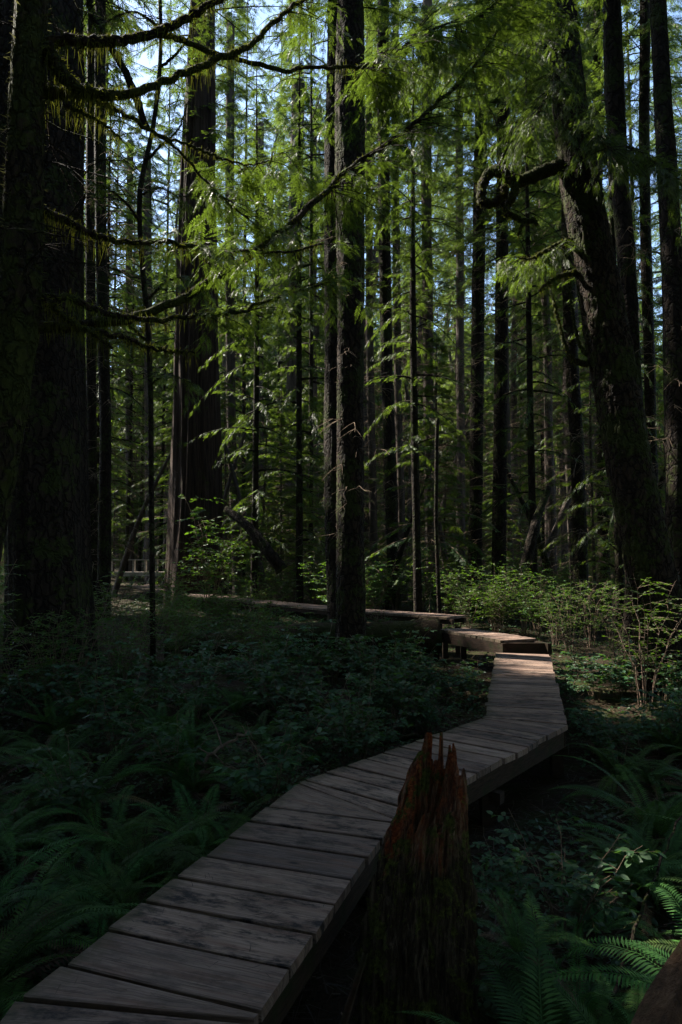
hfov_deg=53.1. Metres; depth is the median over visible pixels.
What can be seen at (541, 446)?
bushy hemlock
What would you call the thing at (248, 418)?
background tree
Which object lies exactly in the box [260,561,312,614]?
salmonberry shrub
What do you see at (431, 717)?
salal shrub
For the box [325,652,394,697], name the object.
salal shrub
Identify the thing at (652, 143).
bushy hemlock
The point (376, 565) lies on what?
salmonberry shrub
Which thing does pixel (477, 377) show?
forest tree
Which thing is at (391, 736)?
salal shrub
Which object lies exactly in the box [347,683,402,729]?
salal shrub
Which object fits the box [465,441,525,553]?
young hemlock
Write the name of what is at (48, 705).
sword fern
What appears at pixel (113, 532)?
young hemlock
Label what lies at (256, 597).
salmonberry shrub
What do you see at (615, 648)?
bare shrub
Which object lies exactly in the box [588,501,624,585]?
young hemlock
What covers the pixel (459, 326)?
forest tree
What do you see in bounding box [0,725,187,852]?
sword fern
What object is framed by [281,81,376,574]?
background tree
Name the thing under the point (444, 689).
salal shrub
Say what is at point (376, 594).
salmonberry shrub
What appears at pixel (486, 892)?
undergrowth
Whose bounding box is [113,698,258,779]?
sword fern
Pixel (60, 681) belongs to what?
salal shrub
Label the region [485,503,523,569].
young hemlock
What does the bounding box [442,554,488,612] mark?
salmonberry shrub
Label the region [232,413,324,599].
young hemlock
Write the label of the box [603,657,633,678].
salal shrub
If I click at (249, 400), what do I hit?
bushy hemlock
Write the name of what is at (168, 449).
background tree
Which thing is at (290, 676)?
salal shrub
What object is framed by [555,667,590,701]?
salal shrub
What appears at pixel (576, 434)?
forest tree
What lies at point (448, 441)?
young hemlock
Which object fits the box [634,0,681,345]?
background tree
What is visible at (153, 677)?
salal shrub
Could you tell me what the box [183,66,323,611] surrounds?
bushy hemlock
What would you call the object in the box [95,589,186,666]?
huckleberry shrub
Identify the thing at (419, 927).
tree stump
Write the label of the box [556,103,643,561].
background tree
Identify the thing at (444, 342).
background tree
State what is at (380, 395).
background tree
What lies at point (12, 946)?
sword fern
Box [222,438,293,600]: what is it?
dead snag
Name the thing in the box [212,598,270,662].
salmonberry shrub
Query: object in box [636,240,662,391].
background tree
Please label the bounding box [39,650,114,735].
salal shrub
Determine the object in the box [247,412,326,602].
young hemlock
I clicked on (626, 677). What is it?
salal shrub
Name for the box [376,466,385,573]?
young hemlock
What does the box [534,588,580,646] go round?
huckleberry shrub
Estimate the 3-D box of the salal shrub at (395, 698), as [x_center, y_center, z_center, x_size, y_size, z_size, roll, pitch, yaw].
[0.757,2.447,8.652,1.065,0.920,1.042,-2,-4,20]
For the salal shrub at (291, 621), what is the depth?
15.27 m
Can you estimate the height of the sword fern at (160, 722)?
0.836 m
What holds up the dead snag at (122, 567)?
on the ground
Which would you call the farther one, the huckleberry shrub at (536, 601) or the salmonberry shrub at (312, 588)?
the salmonberry shrub at (312, 588)
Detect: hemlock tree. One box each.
[196,0,431,677]
[248,0,397,622]
[533,0,664,668]
[619,0,681,588]
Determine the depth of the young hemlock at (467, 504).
55.75 m
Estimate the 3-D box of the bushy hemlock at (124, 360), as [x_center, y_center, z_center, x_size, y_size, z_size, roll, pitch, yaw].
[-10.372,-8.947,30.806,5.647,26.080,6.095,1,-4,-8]
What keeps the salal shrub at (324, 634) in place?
on the ground
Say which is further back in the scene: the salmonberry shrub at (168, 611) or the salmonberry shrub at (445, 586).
the salmonberry shrub at (445, 586)
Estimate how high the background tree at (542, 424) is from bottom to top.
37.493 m
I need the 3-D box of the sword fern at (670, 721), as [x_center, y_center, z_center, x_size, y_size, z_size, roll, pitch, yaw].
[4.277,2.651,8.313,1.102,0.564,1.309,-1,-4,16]
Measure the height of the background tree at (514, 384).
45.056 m
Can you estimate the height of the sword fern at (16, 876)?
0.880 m
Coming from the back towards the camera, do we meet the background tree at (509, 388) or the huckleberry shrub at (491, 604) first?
the background tree at (509, 388)
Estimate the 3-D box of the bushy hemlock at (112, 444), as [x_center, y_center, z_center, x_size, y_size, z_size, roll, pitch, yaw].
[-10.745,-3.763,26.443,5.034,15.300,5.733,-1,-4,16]
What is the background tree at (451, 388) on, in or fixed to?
on the ground
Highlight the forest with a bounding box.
[1,243,662,566]
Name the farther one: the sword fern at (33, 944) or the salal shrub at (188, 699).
the salal shrub at (188, 699)
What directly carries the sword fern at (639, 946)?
on the ground
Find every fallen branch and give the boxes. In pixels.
[0,799,44,818]
[8,695,111,721]
[163,712,247,779]
[242,726,268,766]
[320,702,417,751]
[339,950,368,1023]
[564,624,578,651]
[607,815,681,1011]
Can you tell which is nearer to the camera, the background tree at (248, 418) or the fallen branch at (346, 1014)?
the fallen branch at (346, 1014)
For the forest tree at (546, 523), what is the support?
on the ground
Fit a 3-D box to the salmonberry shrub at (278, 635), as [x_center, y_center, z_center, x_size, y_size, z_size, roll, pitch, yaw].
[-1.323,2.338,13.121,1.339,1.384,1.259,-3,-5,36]
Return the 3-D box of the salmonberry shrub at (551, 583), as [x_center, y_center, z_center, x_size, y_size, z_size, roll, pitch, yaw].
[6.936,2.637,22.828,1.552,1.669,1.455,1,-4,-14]
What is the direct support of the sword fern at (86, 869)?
on the ground
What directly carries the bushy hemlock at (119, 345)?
on the ground
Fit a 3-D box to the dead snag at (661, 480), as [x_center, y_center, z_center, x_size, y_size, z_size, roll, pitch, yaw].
[10.479,0.254,24.142,3.494,7.071,2.879,0,-4,0]
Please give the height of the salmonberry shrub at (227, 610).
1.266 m
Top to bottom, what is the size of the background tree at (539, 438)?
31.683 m
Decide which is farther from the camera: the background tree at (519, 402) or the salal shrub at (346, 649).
the background tree at (519, 402)
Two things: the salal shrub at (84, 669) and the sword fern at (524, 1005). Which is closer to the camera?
the sword fern at (524, 1005)
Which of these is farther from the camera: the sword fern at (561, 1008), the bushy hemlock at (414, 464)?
the bushy hemlock at (414, 464)
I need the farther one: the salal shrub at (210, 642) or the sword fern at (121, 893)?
the salal shrub at (210, 642)
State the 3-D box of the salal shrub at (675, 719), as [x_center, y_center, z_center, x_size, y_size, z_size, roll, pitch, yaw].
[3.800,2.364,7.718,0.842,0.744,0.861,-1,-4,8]
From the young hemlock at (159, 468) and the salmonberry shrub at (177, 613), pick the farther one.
the young hemlock at (159, 468)
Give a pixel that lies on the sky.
(143, 61)
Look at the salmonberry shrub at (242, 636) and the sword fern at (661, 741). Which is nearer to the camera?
the sword fern at (661, 741)
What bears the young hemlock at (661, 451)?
on the ground
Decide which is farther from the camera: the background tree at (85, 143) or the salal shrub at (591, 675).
the background tree at (85, 143)
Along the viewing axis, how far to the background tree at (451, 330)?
81.27 m
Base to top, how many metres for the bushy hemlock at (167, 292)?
27.293 m
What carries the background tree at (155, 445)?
on the ground
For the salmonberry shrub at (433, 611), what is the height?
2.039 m
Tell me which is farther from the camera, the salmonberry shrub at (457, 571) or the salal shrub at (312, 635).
the salmonberry shrub at (457, 571)
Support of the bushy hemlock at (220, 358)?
on the ground
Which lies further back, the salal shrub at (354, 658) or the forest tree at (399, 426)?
the forest tree at (399, 426)
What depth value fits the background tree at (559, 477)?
58.60 m
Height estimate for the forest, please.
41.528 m
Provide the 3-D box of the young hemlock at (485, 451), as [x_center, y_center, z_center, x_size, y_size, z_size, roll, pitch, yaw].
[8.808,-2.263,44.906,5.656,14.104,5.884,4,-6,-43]
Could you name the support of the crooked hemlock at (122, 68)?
on the ground
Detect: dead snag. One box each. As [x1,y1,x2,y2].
[111,451,170,596]
[222,409,263,551]
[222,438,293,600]
[375,456,472,609]
[394,369,457,597]
[422,400,483,589]
[483,469,560,607]
[523,428,596,605]
[599,443,664,584]
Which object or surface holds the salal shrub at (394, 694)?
on the ground
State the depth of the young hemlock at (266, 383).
28.25 m
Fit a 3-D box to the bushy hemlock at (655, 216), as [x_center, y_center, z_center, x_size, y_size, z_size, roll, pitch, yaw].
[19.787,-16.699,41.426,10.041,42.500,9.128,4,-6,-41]
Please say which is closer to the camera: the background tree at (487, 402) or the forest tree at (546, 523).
the forest tree at (546, 523)
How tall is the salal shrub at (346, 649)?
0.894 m
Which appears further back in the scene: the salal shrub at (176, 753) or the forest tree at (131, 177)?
the forest tree at (131, 177)
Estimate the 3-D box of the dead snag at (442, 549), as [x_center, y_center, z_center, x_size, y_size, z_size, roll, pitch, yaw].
[3.300,-0.992,28.705,3.364,10.042,2.692,1,-4,-12]
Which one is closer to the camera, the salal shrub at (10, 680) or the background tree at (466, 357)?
the salal shrub at (10, 680)
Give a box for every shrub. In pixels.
[0,563,40,685]
[0,564,25,619]
[0,567,3,620]
[0,605,7,667]
[0,609,112,711]
[0,645,80,711]
[0,665,79,728]
[0,677,17,697]
[17,650,106,715]
[19,725,110,825]
[32,607,122,703]
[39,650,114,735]
[43,659,96,711]
[93,578,158,661]
[94,568,143,649]
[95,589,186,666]
[96,587,170,675]
[109,708,219,791]
[113,637,205,698]
[136,599,204,667]
[143,560,195,601]
[155,578,206,637]
[155,588,184,611]
[155,661,228,725]
[156,594,189,629]
[158,494,263,616]
[158,600,217,655]
[160,630,245,696]
[170,577,213,618]
[170,630,201,659]
[178,588,229,633]
[185,571,235,627]
[192,623,229,658]
[204,586,244,629]
[206,709,338,810]
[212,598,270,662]
[221,633,300,708]
[222,562,305,626]
[227,649,336,719]
[231,597,311,650]
[234,639,305,684]
[235,571,258,607]
[237,575,283,615]
[247,658,304,712]
[257,640,319,694]
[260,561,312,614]
[261,634,321,677]
[266,611,286,625]
[270,618,304,624]
[270,673,360,755]
[276,702,336,762]
[277,647,329,709]
[280,619,337,677]
[287,555,326,614]
[298,554,326,603]
[298,624,375,675]
[307,634,359,684]
[308,690,382,749]
[310,676,386,758]
[311,568,326,600]
[314,696,388,766]
[318,639,374,678]
[320,553,397,605]
[320,632,415,684]
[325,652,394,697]
[326,689,425,756]
[345,658,432,712]
[347,676,388,715]
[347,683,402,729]
[349,688,399,727]
[351,665,440,737]
[356,639,412,685]
[358,653,412,711]
[359,678,420,730]
[362,635,427,680]
[365,551,406,608]
[365,558,409,608]
[365,564,406,620]
[365,565,392,608]
[365,567,385,603]
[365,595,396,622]
[367,558,410,610]
[383,660,426,687]
[385,627,436,667]
[394,643,441,680]
[395,681,463,733]
[399,565,452,610]
[407,657,449,696]
[407,659,434,684]
[409,559,464,612]
[416,562,482,625]
[421,549,479,613]
[423,568,464,606]
[428,674,465,704]
[430,566,486,625]
[440,668,487,707]
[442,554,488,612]
[442,660,490,700]
[452,589,486,628]
[458,561,536,632]
[462,551,522,620]
[470,832,547,925]
[476,584,515,627]
[478,585,522,632]
[486,808,665,955]
[490,555,554,611]
[494,558,548,611]
[494,559,556,633]
[502,569,571,639]
[515,574,552,630]
[520,569,564,614]
[520,581,602,650]
[526,567,571,613]
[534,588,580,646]
[537,560,572,612]
[538,576,575,630]
[546,576,586,626]
[554,580,615,647]
[555,661,585,688]
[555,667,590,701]
[557,557,569,587]
[557,559,569,595]
[559,626,596,676]
[559,651,619,702]
[564,579,611,631]
[564,696,620,732]
[564,702,621,756]
[570,577,601,627]
[571,711,644,773]
[580,581,624,649]
[583,833,681,939]
[589,542,624,606]
[589,568,612,602]
[595,573,681,710]
[596,654,646,699]
[598,628,633,682]
[602,612,633,668]
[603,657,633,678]
[605,665,633,693]
[617,688,676,755]
[628,685,681,751]
[639,654,681,699]
[639,688,681,723]
[655,668,681,704]
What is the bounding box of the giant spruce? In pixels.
[0,0,226,703]
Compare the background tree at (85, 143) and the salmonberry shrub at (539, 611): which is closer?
the salmonberry shrub at (539, 611)
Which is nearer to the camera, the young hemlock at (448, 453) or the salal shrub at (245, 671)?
the salal shrub at (245, 671)
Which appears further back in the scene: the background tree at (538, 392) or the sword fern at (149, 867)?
the background tree at (538, 392)
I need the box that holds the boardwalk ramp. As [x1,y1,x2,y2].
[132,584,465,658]
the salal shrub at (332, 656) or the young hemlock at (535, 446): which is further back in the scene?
the young hemlock at (535, 446)
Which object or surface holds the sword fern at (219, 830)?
on the ground
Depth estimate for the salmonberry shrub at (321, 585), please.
24.70 m
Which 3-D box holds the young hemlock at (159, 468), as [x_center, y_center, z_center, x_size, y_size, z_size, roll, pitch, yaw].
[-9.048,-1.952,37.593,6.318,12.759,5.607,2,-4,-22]
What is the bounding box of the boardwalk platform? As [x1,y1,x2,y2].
[434,628,551,659]
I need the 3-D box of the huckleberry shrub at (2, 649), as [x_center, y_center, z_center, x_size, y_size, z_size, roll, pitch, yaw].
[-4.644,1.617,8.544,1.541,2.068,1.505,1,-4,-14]
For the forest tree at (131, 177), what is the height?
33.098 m
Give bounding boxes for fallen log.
[164,617,441,658]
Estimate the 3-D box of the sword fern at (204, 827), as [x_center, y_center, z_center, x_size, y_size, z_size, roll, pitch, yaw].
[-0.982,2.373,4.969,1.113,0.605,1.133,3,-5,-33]
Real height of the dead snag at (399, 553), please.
6.060 m
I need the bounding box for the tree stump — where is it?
[351,732,481,1023]
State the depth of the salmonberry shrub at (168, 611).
19.26 m
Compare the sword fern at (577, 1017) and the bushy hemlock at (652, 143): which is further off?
the bushy hemlock at (652, 143)
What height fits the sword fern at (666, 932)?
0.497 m
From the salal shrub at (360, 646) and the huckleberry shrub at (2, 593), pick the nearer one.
the salal shrub at (360, 646)
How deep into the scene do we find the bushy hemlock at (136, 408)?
60.09 m
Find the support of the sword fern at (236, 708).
on the ground
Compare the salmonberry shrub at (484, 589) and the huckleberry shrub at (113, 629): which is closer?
the huckleberry shrub at (113, 629)
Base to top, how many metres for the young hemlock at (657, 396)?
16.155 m
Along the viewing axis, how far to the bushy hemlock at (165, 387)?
51.63 m
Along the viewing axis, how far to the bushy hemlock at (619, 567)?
18.19 m
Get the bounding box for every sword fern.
[0,689,122,744]
[0,720,130,788]
[0,725,36,756]
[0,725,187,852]
[0,730,35,798]
[0,776,64,829]
[0,790,77,868]
[0,807,81,879]
[0,833,138,1013]
[0,834,126,958]
[0,839,177,963]
[0,880,114,1002]
[0,976,29,1018]
[4,735,72,768]
[9,771,95,811]
[9,831,197,942]
[24,693,84,711]
[30,785,174,881]
[35,811,251,941]
[45,860,177,927]
[94,697,220,736]
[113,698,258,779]
[114,729,248,810]
[119,793,283,889]
[127,780,243,869]
[130,721,208,763]
[142,724,229,749]
[155,760,229,805]
[182,819,229,871]
[189,682,241,715]
[197,684,281,726]
[201,758,314,822]
[235,720,324,777]
[390,888,637,1023]
[471,970,639,1023]
[473,886,595,1009]
[478,969,588,1023]
[481,908,653,1023]
[488,958,645,1023]
[526,882,681,1016]
[550,755,681,868]
[557,889,671,954]
[565,743,680,796]
[568,819,681,901]
[569,831,681,938]
[572,805,681,904]
[598,748,681,800]
[600,698,681,776]
[606,839,681,866]
[611,939,677,960]
[624,813,681,887]
[643,768,681,799]
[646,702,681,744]
[646,876,681,889]
[652,929,681,938]
[657,770,681,839]
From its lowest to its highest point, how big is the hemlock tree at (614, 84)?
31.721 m
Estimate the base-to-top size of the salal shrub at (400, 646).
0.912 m
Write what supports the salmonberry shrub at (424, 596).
on the ground
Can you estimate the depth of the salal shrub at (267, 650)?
11.03 m
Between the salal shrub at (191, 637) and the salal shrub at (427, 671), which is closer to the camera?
the salal shrub at (427, 671)
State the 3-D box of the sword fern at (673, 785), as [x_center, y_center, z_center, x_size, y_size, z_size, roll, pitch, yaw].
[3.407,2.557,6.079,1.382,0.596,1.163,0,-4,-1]
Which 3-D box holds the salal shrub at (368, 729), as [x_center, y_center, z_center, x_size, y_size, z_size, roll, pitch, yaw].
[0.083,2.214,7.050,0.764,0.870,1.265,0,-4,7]
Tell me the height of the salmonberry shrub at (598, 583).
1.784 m
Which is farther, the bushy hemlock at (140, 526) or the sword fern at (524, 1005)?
the bushy hemlock at (140, 526)
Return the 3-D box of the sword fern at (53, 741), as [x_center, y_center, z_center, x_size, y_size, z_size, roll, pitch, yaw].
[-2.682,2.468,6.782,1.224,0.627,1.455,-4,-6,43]
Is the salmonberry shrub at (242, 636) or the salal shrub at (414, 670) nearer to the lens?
the salal shrub at (414, 670)
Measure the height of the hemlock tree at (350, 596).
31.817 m
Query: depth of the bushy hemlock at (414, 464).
19.83 m
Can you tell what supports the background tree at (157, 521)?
on the ground
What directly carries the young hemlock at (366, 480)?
on the ground
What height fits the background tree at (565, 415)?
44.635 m
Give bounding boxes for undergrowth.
[0,600,681,1023]
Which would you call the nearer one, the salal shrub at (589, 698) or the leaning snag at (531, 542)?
the salal shrub at (589, 698)
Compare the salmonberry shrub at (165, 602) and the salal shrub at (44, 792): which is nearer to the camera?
the salal shrub at (44, 792)
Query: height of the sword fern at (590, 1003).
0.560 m
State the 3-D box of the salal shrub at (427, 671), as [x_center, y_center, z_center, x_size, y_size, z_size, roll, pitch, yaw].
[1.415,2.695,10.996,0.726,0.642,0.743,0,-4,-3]
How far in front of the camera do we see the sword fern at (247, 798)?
5.70 m
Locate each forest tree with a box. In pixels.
[83,0,173,610]
[83,0,185,619]
[109,111,173,580]
[112,91,177,582]
[166,0,284,595]
[218,101,288,579]
[247,0,325,585]
[270,113,324,582]
[311,1,428,598]
[314,0,448,608]
[319,0,466,600]
[374,0,495,597]
[408,0,544,613]
[416,0,495,587]
[418,0,597,613]
[430,0,562,600]
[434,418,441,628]
[485,0,647,622]
[494,40,565,582]
[529,0,663,610]
[565,0,681,577]
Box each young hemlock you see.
[111,402,166,565]
[111,435,138,577]
[119,364,173,583]
[141,500,237,576]
[156,371,238,556]
[157,446,247,555]
[220,380,279,593]
[221,363,310,602]
[223,477,244,591]
[224,456,265,567]
[227,382,324,594]
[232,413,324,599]
[243,396,325,587]
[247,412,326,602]
[272,370,407,579]
[275,449,324,565]
[288,486,325,579]
[304,372,386,559]
[315,482,365,578]
[364,335,512,612]
[364,399,407,570]
[369,503,412,577]
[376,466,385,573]
[406,448,489,593]
[421,425,491,575]
[423,432,491,574]
[445,377,527,579]
[448,455,489,568]
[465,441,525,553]
[467,413,565,591]
[482,442,527,596]
[482,468,527,567]
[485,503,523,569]
[521,425,560,558]
[522,434,588,572]
[536,305,614,615]
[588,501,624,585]
[595,270,664,516]
[595,393,664,582]
[655,355,664,507]
[657,397,664,514]
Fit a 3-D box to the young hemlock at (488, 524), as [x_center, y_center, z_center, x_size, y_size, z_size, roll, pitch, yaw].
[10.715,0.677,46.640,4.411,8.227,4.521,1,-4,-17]
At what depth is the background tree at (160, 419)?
56.39 m
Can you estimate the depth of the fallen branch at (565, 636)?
14.93 m
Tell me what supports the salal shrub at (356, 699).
on the ground
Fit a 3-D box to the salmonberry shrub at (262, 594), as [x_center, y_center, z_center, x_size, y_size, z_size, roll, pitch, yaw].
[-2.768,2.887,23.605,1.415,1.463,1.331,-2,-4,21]
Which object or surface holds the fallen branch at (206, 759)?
on the ground
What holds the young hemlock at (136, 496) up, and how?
on the ground
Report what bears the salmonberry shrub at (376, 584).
on the ground
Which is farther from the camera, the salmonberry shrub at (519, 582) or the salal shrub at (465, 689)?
the salmonberry shrub at (519, 582)
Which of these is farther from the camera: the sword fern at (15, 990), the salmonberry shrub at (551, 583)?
the salmonberry shrub at (551, 583)
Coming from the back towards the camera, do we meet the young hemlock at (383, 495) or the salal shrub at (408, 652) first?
the young hemlock at (383, 495)
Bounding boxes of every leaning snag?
[223,506,287,573]
[520,486,551,566]
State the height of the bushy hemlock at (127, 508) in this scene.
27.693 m
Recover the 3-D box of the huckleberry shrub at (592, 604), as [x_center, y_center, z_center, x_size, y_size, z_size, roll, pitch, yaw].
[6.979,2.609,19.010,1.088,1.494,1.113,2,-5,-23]
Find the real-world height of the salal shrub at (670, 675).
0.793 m
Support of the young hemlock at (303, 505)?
on the ground
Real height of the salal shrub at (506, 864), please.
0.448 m
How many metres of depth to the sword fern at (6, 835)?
4.85 m
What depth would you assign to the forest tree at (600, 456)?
25.66 m
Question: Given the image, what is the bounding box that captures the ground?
[0,558,681,1023]
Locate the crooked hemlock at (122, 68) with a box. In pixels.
[84,0,229,669]
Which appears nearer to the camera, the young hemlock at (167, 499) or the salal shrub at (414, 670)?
the salal shrub at (414, 670)
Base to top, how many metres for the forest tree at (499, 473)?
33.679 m
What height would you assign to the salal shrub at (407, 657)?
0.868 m
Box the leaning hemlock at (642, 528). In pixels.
[376,0,681,700]
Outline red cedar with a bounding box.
[106,0,300,607]
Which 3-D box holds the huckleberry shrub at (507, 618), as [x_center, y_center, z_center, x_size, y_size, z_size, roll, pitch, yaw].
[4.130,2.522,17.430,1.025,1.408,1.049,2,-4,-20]
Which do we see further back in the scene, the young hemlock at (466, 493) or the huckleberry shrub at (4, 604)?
the young hemlock at (466, 493)
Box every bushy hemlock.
[84,0,162,508]
[84,0,174,517]
[84,46,166,512]
[84,259,137,580]
[95,0,172,500]
[109,177,171,581]
[111,178,174,577]
[112,0,223,576]
[122,64,251,545]
[162,0,277,522]
[164,0,307,587]
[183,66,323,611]
[220,0,322,576]
[229,24,379,617]
[251,1,377,592]
[363,0,490,612]
[459,23,595,621]
[485,116,594,545]
[554,0,663,640]
[560,0,681,507]
[625,0,681,496]
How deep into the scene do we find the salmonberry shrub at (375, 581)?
25.33 m
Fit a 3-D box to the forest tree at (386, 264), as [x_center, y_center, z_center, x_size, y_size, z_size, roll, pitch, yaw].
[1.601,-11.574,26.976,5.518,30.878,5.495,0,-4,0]
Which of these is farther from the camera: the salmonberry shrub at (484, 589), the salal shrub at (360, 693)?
the salmonberry shrub at (484, 589)
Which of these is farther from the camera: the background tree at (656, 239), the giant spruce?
the background tree at (656, 239)
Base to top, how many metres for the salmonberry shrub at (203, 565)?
4.405 m
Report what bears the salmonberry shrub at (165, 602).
on the ground
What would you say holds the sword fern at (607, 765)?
on the ground
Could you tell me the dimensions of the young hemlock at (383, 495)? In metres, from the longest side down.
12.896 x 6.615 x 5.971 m
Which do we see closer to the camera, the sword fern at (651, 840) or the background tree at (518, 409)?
the sword fern at (651, 840)
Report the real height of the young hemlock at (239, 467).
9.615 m
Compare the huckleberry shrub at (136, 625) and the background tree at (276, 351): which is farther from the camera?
the background tree at (276, 351)
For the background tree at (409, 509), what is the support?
on the ground
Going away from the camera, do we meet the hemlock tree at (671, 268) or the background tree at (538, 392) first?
the hemlock tree at (671, 268)
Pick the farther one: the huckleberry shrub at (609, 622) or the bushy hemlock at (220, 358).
the bushy hemlock at (220, 358)
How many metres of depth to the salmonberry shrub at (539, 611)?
16.86 m
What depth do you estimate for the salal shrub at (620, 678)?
10.77 m
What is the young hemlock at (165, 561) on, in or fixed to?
on the ground
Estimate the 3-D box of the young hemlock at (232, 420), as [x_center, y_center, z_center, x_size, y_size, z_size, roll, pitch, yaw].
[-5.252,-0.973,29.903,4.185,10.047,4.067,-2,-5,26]
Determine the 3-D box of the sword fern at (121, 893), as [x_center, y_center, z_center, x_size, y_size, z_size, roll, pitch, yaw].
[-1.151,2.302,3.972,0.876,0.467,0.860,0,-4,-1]
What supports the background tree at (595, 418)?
on the ground
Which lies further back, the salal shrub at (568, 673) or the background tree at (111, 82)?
the background tree at (111, 82)
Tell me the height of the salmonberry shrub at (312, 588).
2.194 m
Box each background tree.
[2,7,120,564]
[84,28,129,407]
[110,230,170,567]
[113,260,157,561]
[133,271,174,566]
[135,168,218,571]
[135,270,171,551]
[139,244,175,558]
[153,166,223,515]
[172,137,252,448]
[218,203,265,476]
[218,287,251,448]
[219,282,251,485]
[236,345,253,559]
[246,257,277,529]
[251,85,323,558]
[264,92,308,524]
[268,173,324,497]
[269,81,325,577]
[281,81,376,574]
[324,1,406,575]
[373,95,447,564]
[373,290,394,567]
[373,293,394,526]
[377,22,455,582]
[404,161,470,517]
[421,87,494,555]
[435,194,490,554]
[437,292,468,558]
[438,182,491,568]
[442,262,491,506]
[454,81,562,580]
[464,256,518,571]
[484,294,538,538]
[485,1,587,592]
[486,148,584,560]
[486,229,559,563]
[489,224,535,568]
[508,79,592,555]
[509,1,641,604]
[510,38,595,581]
[510,121,596,577]
[524,320,556,495]
[537,70,657,579]
[537,314,562,569]
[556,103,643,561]
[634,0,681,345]
[635,213,660,459]
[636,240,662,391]
[639,49,681,434]
[654,164,681,431]
[655,97,681,434]
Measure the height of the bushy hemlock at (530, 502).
19.762 m
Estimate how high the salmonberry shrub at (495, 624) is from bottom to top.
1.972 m
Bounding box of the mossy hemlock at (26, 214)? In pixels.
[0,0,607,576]
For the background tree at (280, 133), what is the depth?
50.64 m
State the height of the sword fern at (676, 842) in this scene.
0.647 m
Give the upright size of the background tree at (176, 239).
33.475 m
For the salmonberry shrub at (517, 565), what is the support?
on the ground
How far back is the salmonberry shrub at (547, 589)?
23.53 m
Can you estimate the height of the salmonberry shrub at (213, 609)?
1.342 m
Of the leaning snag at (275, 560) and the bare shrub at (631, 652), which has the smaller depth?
the bare shrub at (631, 652)
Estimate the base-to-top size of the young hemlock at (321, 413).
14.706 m
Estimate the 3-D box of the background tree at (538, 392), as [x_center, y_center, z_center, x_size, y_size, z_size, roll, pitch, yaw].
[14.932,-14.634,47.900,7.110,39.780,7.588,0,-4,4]
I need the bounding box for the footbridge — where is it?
[111,559,165,586]
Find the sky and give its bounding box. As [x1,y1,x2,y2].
[83,0,681,450]
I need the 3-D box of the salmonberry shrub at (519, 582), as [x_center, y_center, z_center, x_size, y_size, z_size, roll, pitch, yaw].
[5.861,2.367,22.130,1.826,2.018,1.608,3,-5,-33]
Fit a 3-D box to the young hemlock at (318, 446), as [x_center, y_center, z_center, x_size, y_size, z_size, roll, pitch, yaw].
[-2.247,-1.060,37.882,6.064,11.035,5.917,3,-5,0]
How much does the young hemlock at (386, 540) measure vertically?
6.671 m
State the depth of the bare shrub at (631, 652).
12.80 m
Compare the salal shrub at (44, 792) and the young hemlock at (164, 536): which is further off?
the young hemlock at (164, 536)
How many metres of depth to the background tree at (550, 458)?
31.04 m
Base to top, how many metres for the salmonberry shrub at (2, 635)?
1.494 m
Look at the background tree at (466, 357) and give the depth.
73.58 m
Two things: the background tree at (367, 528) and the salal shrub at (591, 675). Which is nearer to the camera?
the salal shrub at (591, 675)
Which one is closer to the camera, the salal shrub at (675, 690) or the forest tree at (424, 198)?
the salal shrub at (675, 690)
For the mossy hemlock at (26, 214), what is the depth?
5.93 m
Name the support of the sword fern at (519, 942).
on the ground
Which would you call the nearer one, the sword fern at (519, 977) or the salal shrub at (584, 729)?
the sword fern at (519, 977)
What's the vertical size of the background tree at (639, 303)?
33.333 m
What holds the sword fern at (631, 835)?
on the ground
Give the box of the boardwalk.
[0,653,568,1023]
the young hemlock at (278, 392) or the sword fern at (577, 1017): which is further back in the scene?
the young hemlock at (278, 392)
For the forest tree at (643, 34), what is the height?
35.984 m
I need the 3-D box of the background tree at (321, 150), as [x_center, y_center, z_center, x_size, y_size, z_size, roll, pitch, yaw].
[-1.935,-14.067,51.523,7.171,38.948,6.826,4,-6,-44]
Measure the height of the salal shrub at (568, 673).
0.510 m
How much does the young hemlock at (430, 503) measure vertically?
9.731 m
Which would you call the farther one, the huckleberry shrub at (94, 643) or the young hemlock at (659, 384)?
the young hemlock at (659, 384)
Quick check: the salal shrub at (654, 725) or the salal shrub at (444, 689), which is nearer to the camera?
the salal shrub at (654, 725)
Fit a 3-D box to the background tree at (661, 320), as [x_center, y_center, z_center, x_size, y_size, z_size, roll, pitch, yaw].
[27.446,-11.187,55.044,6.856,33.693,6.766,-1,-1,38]
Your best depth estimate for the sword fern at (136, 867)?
4.21 m
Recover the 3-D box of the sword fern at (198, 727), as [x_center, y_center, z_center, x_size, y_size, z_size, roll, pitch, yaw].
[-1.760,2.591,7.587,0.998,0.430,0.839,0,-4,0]
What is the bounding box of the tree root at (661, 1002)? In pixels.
[631,938,681,1023]
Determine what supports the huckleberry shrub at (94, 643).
on the ground
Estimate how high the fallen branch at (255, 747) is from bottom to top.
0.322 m
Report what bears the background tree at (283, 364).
on the ground
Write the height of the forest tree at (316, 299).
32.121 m
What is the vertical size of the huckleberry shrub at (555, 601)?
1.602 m
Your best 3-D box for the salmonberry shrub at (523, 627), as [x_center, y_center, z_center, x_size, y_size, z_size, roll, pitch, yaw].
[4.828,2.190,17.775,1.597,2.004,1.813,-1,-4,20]
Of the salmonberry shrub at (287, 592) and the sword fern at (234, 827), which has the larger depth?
the salmonberry shrub at (287, 592)
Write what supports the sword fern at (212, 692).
on the ground

